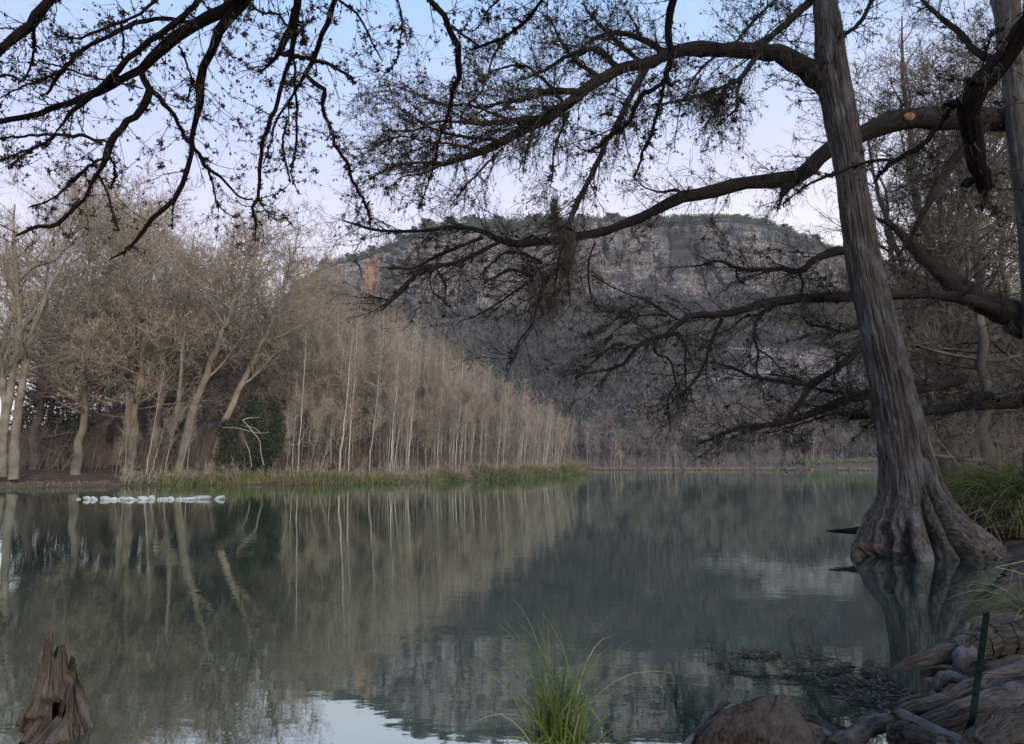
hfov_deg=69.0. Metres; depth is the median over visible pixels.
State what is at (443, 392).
sapling tree
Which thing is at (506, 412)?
sapling tree
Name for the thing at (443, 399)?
sapling tree
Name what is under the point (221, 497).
river stone
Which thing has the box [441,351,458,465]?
sapling tree
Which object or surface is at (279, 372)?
cypress tree
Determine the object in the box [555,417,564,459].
sapling tree
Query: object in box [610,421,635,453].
cypress
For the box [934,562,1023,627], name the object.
sedge clump
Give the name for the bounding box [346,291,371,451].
sapling tree
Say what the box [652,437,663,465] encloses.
cypress
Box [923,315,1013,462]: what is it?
bank cypress
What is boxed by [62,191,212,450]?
cypress tree
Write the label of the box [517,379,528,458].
sapling tree
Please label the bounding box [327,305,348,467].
sapling tree
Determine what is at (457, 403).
sapling tree
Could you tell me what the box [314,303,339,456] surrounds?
sapling tree
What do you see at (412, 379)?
sapling tree
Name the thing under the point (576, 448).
sapling tree
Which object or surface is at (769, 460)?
undergrowth
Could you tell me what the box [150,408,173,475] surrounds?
sapling tree
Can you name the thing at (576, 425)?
cypress
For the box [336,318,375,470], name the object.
sapling tree
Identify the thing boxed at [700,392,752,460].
cypress
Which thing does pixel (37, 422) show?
cypress tree
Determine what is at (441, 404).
sapling tree
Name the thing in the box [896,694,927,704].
cypress root
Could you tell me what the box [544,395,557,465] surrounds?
sapling tree
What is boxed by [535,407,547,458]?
sapling tree
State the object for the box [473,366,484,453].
sapling tree
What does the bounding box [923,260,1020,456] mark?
bank cypress
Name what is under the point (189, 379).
cypress tree
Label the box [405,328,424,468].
sapling tree
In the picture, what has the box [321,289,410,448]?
cypress tree
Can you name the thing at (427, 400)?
sapling tree
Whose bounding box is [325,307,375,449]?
cypress tree
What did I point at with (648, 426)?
cypress
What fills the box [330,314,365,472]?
sapling tree
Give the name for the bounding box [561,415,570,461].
sapling tree
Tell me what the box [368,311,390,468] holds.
sapling tree
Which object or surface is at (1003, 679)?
fence wire
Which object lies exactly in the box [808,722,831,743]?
cypress knee
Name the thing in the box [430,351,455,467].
sapling tree
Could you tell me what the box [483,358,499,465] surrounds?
sapling tree
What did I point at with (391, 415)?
sapling tree
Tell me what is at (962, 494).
sedge clump
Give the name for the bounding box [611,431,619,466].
sapling
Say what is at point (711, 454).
cypress
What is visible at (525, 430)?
sapling tree
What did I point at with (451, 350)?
cypress tree
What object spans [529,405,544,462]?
sapling tree
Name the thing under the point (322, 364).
sapling tree
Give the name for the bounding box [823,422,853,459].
cypress
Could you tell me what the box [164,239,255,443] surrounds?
cypress tree
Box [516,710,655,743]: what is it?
sedge clump
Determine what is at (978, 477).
sedge clump
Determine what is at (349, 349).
sapling tree
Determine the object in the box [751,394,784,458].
cypress
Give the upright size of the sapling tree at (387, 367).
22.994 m
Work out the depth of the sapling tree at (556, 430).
167.17 m
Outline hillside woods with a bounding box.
[251,285,1021,459]
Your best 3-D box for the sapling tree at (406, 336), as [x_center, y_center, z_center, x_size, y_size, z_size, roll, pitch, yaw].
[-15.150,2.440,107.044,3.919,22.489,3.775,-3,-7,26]
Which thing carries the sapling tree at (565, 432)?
on the ground at (50, 476)
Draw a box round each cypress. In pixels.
[0,0,1023,265]
[311,0,1023,523]
[329,0,1015,561]
[542,419,569,458]
[562,420,592,455]
[583,409,619,461]
[587,434,602,466]
[599,438,615,465]
[603,428,626,466]
[605,430,632,466]
[609,429,637,466]
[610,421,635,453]
[620,406,653,462]
[628,400,670,457]
[634,429,657,465]
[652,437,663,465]
[658,432,678,462]
[661,432,682,465]
[662,401,691,457]
[678,392,733,462]
[699,434,720,465]
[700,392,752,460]
[702,436,720,463]
[723,388,771,460]
[744,432,767,463]
[750,437,764,463]
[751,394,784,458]
[760,427,782,463]
[771,0,1023,476]
[781,392,823,456]
[791,1,1022,480]
[802,60,1023,484]
[804,400,840,456]
[809,435,829,455]
[812,56,1023,459]
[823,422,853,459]
[832,398,862,456]
[835,334,936,461]
[848,431,865,457]
[849,421,876,456]
[856,212,1023,461]
[856,406,875,456]
[888,0,1023,459]
[889,213,1019,474]
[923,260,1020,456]
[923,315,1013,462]
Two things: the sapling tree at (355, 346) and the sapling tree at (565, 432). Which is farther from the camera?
the sapling tree at (565, 432)
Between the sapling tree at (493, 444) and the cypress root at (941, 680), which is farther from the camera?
the sapling tree at (493, 444)
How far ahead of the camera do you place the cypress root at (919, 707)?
4.21 m
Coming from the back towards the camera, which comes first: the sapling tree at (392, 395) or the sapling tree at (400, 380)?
the sapling tree at (400, 380)
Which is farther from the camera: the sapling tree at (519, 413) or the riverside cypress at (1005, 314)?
the sapling tree at (519, 413)
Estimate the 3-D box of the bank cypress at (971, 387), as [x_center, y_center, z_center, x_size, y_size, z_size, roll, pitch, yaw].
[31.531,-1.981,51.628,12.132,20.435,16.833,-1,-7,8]
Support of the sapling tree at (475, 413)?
on the ground at (50, 476)
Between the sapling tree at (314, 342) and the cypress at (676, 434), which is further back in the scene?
the cypress at (676, 434)
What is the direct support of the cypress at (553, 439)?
on the ground at (50, 476)
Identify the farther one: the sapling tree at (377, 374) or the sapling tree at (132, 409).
the sapling tree at (377, 374)
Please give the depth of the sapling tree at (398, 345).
100.69 m
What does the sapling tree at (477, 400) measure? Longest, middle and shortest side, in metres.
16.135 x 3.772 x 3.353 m
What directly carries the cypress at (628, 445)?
on the ground at (50, 476)
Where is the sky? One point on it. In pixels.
(769, 132)
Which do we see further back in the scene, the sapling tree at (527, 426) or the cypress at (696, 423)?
the cypress at (696, 423)
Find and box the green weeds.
[794,457,877,464]
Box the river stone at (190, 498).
[181,497,196,499]
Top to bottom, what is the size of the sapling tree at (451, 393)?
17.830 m
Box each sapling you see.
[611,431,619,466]
[662,446,672,465]
[811,430,818,456]
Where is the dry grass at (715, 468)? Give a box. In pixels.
[0,460,870,486]
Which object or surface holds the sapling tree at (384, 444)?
on the ground at (50, 476)
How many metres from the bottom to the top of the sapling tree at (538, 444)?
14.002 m
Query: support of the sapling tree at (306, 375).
on the ground at (50, 476)
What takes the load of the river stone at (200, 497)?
in the water
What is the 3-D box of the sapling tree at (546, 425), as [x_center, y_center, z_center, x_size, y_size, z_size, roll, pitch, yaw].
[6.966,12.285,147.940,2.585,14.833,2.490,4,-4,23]
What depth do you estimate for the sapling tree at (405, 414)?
88.33 m
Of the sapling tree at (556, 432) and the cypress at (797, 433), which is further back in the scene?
the cypress at (797, 433)
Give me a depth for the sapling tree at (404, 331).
96.52 m
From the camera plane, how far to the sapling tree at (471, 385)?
123.93 m
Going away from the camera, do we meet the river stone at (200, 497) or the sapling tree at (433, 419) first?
the river stone at (200, 497)
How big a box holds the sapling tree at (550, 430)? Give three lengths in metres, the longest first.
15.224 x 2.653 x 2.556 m
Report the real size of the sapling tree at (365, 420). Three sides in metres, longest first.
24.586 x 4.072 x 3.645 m
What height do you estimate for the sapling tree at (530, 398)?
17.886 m
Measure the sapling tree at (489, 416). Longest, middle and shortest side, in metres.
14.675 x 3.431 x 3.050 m
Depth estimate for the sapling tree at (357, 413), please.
89.31 m
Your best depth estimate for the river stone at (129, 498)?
34.57 m
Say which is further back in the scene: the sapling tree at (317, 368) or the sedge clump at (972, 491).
the sapling tree at (317, 368)
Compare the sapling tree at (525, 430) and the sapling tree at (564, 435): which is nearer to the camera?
the sapling tree at (525, 430)
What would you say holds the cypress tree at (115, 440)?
on the ground at (50, 476)
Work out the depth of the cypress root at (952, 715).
4.03 m
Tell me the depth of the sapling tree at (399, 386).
87.79 m
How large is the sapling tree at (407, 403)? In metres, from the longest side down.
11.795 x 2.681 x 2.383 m
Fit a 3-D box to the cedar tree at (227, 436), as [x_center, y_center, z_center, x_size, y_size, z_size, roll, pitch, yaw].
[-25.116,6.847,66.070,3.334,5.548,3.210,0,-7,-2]
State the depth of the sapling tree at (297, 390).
89.87 m
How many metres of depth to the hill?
424.66 m
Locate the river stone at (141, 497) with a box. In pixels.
[138,496,149,499]
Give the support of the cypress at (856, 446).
on the ground at (50, 476)
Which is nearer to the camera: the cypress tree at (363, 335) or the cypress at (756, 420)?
the cypress tree at (363, 335)
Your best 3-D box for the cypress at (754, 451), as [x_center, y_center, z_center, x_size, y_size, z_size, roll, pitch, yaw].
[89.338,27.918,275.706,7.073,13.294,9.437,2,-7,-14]
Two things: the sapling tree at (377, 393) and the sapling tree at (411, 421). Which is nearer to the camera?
the sapling tree at (377, 393)
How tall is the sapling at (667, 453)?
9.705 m
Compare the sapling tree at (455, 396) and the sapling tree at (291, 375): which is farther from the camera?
the sapling tree at (455, 396)
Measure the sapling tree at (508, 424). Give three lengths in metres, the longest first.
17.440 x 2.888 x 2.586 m
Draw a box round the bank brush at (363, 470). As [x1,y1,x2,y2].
[117,451,585,484]
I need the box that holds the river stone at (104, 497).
[100,496,110,499]
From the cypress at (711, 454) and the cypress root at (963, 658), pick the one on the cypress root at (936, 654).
the cypress root at (963, 658)
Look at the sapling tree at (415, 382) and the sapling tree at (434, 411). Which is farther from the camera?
the sapling tree at (434, 411)
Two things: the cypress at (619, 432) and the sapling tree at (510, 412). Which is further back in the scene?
the cypress at (619, 432)
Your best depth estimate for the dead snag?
64.39 m
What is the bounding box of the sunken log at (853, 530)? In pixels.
[826,527,858,533]
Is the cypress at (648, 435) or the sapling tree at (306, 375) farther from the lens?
the cypress at (648, 435)
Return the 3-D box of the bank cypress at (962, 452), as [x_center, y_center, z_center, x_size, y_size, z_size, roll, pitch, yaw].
[36.120,-2.864,60.440,10.134,24.183,13.745,0,-7,-1]
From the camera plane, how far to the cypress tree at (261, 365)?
99.32 m
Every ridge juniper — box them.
[421,218,433,226]
[462,214,474,221]
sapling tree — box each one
[115,404,128,476]
[121,391,136,473]
[129,420,142,472]
[145,355,168,473]
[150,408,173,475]
[164,386,187,469]
[180,370,203,472]
[186,392,202,473]
[278,286,305,454]
[280,300,300,457]
[282,370,304,471]
[285,402,296,466]
[290,302,308,462]
[291,297,309,458]
[292,283,315,469]
[292,286,317,462]
[293,303,315,459]
[295,344,326,460]
[297,303,321,462]
[304,307,323,465]
[306,282,328,462]
[307,301,330,464]
[307,309,328,464]
[309,297,335,448]
[309,377,334,471]
[311,298,331,464]
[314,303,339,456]
[317,310,352,465]
[318,300,342,465]
[321,405,339,466]
[323,289,347,422]
[327,293,346,452]
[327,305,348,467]
[328,291,350,443]
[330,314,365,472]
[332,303,355,463]
[334,302,364,445]
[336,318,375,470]
[343,311,367,467]
[343,314,374,418]
[345,289,374,460]
[345,304,366,446]
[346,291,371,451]
[348,304,365,464]
[348,312,366,460]
[351,311,371,460]
[362,332,392,471]
[363,319,396,452]
[366,299,384,465]
[366,313,393,467]
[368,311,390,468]
[371,299,398,467]
[372,323,383,457]
[372,336,398,467]
[376,315,395,468]
[377,338,408,468]
[378,306,395,436]
[380,306,415,421]
[380,326,397,449]
[382,337,416,470]
[383,309,395,466]
[384,325,406,468]
[384,335,406,470]
[386,325,406,469]
[388,330,403,443]
[391,311,408,459]
[391,371,412,467]
[392,329,407,468]
[393,309,417,466]
[393,313,418,436]
[396,325,414,450]
[396,327,417,469]
[396,335,408,468]
[396,340,426,466]
[401,333,419,468]
[401,341,419,458]
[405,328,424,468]
[405,379,417,471]
[406,305,424,458]
[407,322,422,463]
[410,347,428,462]
[411,321,434,467]
[414,325,432,462]
[416,332,434,470]
[417,336,437,464]
[418,339,435,469]
[420,333,440,469]
[422,346,445,468]
[423,324,436,464]
[424,356,449,460]
[426,343,445,470]
[429,340,442,463]
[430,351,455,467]
[433,336,450,467]
[433,340,449,445]
[434,368,454,467]
[437,340,450,460]
[438,342,450,465]
[440,361,479,468]
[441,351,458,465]
[444,350,453,465]
[444,352,457,453]
[445,353,466,460]
[446,355,464,462]
[449,361,462,466]
[449,365,464,467]
[450,346,475,429]
[455,366,482,469]
[458,359,467,456]
[458,382,472,464]
[461,360,476,462]
[461,370,476,467]
[464,361,479,453]
[466,367,484,465]
[466,377,483,464]
[469,346,488,452]
[471,365,484,457]
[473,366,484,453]
[475,368,496,463]
[477,369,492,448]
[478,354,489,452]
[478,373,493,460]
[479,383,496,453]
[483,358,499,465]
[484,381,495,459]
[488,375,503,462]
[493,376,515,465]
[493,389,511,466]
[496,375,510,440]
[496,379,508,464]
[496,382,514,461]
[498,381,513,449]
[501,371,514,456]
[502,381,515,466]
[505,376,519,436]
[507,400,516,465]
[509,397,519,456]
[513,402,529,458]
[514,389,522,441]
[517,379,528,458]
[519,392,534,463]
[521,395,529,454]
[522,401,532,452]
[523,404,536,463]
[524,397,530,457]
[527,387,538,462]
[527,400,540,454]
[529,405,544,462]
[531,392,540,455]
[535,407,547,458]
[537,402,543,457]
[538,391,546,459]
[542,399,553,464]
[543,406,554,464]
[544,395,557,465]
[544,404,554,460]
[546,420,553,461]
[550,406,555,456]
[552,403,565,462]
[553,408,560,454]
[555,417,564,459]
[557,413,566,463]
[557,424,566,460]
[560,414,572,458]
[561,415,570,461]
[561,419,570,451]
[565,422,574,455]
[569,420,574,459]
[573,430,578,460]
[580,421,593,462]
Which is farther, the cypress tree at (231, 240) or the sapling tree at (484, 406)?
the sapling tree at (484, 406)
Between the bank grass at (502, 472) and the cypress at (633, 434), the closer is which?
the bank grass at (502, 472)
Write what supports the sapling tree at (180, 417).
on the ground at (50, 476)
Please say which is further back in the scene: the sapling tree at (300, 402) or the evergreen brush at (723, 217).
the evergreen brush at (723, 217)
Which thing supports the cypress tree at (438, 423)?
on the ground at (50, 476)
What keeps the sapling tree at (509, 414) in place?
on the ground at (50, 476)
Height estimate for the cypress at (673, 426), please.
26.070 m
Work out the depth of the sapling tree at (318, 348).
87.06 m
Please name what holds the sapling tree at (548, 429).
on the ground at (50, 476)
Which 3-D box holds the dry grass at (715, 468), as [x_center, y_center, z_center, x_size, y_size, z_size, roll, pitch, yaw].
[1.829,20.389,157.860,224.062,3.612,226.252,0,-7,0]
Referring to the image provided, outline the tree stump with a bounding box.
[16,632,94,743]
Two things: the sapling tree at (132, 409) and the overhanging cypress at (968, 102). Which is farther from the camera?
the sapling tree at (132, 409)
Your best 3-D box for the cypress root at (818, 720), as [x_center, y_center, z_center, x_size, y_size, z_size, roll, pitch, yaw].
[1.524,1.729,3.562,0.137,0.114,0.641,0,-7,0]
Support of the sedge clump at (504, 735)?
on the water
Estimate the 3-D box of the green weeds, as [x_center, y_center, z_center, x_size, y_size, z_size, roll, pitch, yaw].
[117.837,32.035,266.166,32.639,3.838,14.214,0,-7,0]
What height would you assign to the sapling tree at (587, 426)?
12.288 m
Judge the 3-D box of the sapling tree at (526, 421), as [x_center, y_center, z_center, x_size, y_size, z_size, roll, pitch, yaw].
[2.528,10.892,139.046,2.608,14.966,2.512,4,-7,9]
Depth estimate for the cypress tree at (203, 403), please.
94.36 m
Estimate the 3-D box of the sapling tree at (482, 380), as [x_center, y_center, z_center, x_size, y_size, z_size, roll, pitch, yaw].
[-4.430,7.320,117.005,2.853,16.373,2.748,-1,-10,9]
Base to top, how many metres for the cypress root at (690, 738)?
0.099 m
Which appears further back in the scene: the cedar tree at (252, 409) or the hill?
the hill
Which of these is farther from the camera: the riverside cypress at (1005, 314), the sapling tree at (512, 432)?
the sapling tree at (512, 432)
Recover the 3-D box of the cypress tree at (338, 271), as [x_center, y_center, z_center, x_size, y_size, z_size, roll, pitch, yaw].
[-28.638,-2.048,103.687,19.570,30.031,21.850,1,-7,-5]
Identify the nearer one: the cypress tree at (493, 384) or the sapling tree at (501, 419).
the sapling tree at (501, 419)
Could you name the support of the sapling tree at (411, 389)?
on the ground at (50, 476)
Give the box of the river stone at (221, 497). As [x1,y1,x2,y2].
[215,495,224,498]
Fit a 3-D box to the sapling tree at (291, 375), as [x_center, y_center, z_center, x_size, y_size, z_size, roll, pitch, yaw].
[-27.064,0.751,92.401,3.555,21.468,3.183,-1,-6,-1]
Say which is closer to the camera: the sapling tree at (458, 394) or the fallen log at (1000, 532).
the fallen log at (1000, 532)
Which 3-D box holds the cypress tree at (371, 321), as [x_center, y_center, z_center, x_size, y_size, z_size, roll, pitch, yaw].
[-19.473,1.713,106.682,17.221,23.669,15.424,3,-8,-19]
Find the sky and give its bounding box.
[0,0,1023,429]
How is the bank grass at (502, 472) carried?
on the ground at (50, 476)
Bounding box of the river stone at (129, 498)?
[124,497,137,499]
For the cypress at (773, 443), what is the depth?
273.57 m
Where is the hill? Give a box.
[8,220,1022,463]
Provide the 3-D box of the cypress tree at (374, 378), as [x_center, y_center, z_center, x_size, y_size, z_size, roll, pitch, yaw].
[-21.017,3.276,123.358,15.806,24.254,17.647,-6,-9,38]
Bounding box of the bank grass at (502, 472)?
[117,459,595,485]
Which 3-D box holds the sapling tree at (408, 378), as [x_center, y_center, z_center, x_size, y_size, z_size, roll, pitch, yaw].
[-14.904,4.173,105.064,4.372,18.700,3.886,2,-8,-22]
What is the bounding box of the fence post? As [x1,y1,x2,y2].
[962,612,989,735]
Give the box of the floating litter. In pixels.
[729,647,915,715]
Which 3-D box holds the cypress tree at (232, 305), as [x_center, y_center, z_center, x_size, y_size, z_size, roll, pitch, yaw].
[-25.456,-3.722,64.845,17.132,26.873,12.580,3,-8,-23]
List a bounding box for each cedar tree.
[9,323,88,455]
[25,426,89,462]
[55,343,122,448]
[157,345,188,461]
[212,418,247,472]
[234,389,278,473]
[248,396,294,472]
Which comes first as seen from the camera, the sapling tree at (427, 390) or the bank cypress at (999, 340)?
the bank cypress at (999, 340)
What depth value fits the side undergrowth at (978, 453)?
24.77 m
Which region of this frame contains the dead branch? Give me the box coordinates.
[222,417,266,466]
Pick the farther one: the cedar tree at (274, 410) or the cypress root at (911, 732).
the cedar tree at (274, 410)
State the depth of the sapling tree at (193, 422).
64.62 m
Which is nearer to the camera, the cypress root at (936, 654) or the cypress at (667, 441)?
the cypress root at (936, 654)
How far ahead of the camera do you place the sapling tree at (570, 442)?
173.94 m
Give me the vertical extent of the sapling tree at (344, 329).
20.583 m
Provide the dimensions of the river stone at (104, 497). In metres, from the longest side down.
0.610 x 0.415 x 0.272 m
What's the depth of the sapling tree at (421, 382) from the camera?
100.63 m
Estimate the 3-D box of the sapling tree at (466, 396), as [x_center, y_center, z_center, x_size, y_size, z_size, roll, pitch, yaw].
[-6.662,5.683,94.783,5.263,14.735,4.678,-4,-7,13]
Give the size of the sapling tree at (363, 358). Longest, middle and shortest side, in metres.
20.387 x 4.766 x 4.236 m
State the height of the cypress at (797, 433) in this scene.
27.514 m
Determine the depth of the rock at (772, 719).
3.47 m
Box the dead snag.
[170,316,186,429]
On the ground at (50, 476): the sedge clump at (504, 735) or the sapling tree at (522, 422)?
the sapling tree at (522, 422)
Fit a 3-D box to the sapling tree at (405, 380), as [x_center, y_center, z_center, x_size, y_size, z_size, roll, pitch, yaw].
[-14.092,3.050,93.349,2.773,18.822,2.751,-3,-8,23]
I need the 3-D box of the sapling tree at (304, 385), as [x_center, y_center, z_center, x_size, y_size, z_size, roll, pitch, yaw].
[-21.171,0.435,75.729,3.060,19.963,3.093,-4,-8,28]
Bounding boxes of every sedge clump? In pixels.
[462,600,669,743]
[474,722,559,743]
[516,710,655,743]
[862,474,1022,527]
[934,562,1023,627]
[940,452,1022,487]
[941,460,1023,539]
[942,468,1023,540]
[943,467,1020,492]
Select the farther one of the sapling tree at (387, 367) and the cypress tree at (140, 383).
the sapling tree at (387, 367)
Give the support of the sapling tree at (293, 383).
on the ground at (50, 476)
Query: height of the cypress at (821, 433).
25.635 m
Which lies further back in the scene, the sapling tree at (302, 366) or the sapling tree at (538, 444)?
the sapling tree at (538, 444)
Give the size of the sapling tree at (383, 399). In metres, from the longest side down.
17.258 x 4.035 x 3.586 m
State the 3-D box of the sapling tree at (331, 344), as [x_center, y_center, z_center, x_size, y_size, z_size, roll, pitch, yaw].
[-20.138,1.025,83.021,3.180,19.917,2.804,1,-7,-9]
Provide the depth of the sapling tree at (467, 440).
110.92 m
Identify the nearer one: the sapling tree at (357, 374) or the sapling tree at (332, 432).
the sapling tree at (332, 432)
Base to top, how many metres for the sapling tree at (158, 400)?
11.198 m
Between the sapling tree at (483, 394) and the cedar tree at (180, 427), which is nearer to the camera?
the cedar tree at (180, 427)
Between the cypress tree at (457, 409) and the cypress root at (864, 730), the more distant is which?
the cypress tree at (457, 409)
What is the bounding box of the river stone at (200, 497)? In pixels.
[194,495,211,499]
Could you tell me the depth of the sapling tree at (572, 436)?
172.49 m
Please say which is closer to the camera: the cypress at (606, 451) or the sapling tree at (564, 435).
the sapling tree at (564, 435)
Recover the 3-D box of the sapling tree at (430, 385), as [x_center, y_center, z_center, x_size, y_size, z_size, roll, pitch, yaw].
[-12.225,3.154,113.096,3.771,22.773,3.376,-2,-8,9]
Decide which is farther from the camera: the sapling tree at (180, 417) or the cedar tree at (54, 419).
the cedar tree at (54, 419)
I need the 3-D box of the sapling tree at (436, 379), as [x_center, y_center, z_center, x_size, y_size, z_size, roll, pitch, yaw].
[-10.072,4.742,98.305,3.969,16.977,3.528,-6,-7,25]
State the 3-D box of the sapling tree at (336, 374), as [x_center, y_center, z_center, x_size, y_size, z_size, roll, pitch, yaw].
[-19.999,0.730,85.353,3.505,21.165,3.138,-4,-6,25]
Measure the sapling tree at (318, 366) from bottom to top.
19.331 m
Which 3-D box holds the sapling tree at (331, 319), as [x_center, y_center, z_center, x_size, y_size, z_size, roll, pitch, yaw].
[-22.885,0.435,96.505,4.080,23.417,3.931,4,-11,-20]
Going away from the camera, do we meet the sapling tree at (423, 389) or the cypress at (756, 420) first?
the sapling tree at (423, 389)
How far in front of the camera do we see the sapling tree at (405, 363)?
105.49 m
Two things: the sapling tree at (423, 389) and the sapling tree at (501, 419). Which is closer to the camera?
the sapling tree at (423, 389)
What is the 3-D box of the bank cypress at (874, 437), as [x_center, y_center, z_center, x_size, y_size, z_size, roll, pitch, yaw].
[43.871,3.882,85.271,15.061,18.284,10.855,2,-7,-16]
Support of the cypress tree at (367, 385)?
on the ground at (50, 476)
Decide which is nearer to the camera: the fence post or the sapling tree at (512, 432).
the fence post
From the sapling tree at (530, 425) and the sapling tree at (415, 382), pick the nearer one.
the sapling tree at (415, 382)
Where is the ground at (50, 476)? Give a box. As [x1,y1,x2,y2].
[0,452,1023,735]
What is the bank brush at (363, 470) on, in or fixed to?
on the ground at (50, 476)
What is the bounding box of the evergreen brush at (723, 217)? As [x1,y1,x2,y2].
[264,213,1017,461]
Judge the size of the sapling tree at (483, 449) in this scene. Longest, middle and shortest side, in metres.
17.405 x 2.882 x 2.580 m
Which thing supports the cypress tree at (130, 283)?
on the ground at (50, 476)
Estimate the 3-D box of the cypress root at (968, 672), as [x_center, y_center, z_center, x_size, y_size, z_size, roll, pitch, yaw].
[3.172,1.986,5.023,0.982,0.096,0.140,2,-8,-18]
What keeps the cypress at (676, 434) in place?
on the ground at (50, 476)
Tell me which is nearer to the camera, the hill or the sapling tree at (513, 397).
the sapling tree at (513, 397)
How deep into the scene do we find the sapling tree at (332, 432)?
70.43 m
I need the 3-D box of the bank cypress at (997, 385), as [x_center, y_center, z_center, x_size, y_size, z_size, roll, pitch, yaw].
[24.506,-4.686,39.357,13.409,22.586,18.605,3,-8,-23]
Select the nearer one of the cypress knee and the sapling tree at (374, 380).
the cypress knee
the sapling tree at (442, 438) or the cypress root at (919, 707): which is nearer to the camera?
the cypress root at (919, 707)
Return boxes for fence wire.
[981,673,1023,681]
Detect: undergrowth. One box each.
[0,411,574,473]
[449,447,847,467]
[929,391,1023,486]
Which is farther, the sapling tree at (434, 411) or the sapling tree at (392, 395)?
the sapling tree at (434, 411)
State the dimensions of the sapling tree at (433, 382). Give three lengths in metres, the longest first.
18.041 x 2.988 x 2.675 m
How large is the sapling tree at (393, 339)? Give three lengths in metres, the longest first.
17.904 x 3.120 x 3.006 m
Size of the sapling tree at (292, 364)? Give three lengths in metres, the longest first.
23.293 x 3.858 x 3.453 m
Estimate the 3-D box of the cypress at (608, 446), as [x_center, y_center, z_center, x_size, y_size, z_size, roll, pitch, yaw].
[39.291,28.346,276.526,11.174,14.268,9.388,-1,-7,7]
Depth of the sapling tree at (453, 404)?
115.30 m
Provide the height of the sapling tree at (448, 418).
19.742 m
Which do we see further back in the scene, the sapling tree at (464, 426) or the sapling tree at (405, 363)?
the sapling tree at (464, 426)
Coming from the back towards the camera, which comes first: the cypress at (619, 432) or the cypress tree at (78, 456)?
the cypress at (619, 432)
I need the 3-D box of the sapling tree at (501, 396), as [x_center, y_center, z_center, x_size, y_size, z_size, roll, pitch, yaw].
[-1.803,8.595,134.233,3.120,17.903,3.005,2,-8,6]
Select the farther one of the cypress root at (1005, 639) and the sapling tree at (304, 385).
the sapling tree at (304, 385)
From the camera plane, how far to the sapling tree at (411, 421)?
83.90 m
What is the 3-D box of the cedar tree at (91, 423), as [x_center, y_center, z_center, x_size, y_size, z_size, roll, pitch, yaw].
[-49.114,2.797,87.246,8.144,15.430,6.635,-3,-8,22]
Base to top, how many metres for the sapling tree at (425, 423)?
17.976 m
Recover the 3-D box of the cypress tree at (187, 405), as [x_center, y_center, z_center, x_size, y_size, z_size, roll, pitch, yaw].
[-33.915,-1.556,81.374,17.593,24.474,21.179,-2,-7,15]
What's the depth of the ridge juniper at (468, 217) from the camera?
483.19 m
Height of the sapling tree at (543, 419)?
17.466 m
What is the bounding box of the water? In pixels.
[0,470,1015,743]
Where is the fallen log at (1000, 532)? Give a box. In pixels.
[987,528,1020,535]
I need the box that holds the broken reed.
[995,560,1023,574]
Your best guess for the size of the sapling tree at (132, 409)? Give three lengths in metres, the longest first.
7.552 x 1.316 x 1.268 m
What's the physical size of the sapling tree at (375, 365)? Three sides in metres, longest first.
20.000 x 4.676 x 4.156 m
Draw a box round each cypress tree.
[0,127,177,468]
[0,141,157,479]
[0,164,241,441]
[0,170,200,464]
[1,169,204,474]
[7,154,251,473]
[51,205,240,449]
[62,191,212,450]
[69,240,295,463]
[93,216,252,467]
[109,171,326,474]
[120,207,243,431]
[144,207,312,422]
[156,233,321,467]
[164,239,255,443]
[192,255,394,465]
[197,261,364,446]
[198,204,347,473]
[252,250,366,459]
[258,236,379,443]
[258,286,403,465]
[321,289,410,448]
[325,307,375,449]
[327,311,437,454]
[329,302,430,452]
[368,324,417,455]
[408,356,475,464]
[409,329,472,463]
[435,362,494,460]
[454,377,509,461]
[469,378,518,459]
[472,379,500,454]
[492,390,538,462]
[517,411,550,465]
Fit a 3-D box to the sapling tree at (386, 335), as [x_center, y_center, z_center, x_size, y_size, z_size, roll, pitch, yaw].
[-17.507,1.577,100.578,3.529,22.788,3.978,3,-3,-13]
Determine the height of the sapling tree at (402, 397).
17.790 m
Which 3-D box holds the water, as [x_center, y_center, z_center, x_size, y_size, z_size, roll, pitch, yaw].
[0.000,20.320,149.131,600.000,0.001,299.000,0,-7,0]
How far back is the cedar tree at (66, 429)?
73.38 m
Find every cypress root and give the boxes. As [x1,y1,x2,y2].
[682,701,730,743]
[803,714,851,743]
[825,713,894,743]
[886,677,1023,743]
[886,719,935,743]
[889,621,980,671]
[889,658,1023,718]
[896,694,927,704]
[896,708,961,736]
[920,654,1023,676]
[931,670,969,692]
[935,733,992,743]
[949,617,1023,662]
[951,645,977,673]
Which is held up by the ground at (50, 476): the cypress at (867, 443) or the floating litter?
the cypress at (867, 443)
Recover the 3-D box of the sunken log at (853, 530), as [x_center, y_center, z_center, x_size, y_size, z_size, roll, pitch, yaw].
[6.538,2.982,14.238,1.091,0.243,0.191,0,-7,0]
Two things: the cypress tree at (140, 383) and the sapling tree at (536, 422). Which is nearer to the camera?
the cypress tree at (140, 383)
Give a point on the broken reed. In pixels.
(1010, 564)
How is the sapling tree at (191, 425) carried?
on the ground at (50, 476)
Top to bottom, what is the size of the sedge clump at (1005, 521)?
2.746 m
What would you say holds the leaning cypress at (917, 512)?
in the water
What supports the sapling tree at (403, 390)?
on the ground at (50, 476)
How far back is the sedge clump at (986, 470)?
21.11 m
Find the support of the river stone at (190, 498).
in the water
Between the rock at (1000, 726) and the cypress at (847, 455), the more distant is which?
the cypress at (847, 455)
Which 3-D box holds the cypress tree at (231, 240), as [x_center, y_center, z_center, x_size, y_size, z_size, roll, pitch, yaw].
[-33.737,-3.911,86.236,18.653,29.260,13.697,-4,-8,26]
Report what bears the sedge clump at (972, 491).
on the ground at (50, 476)

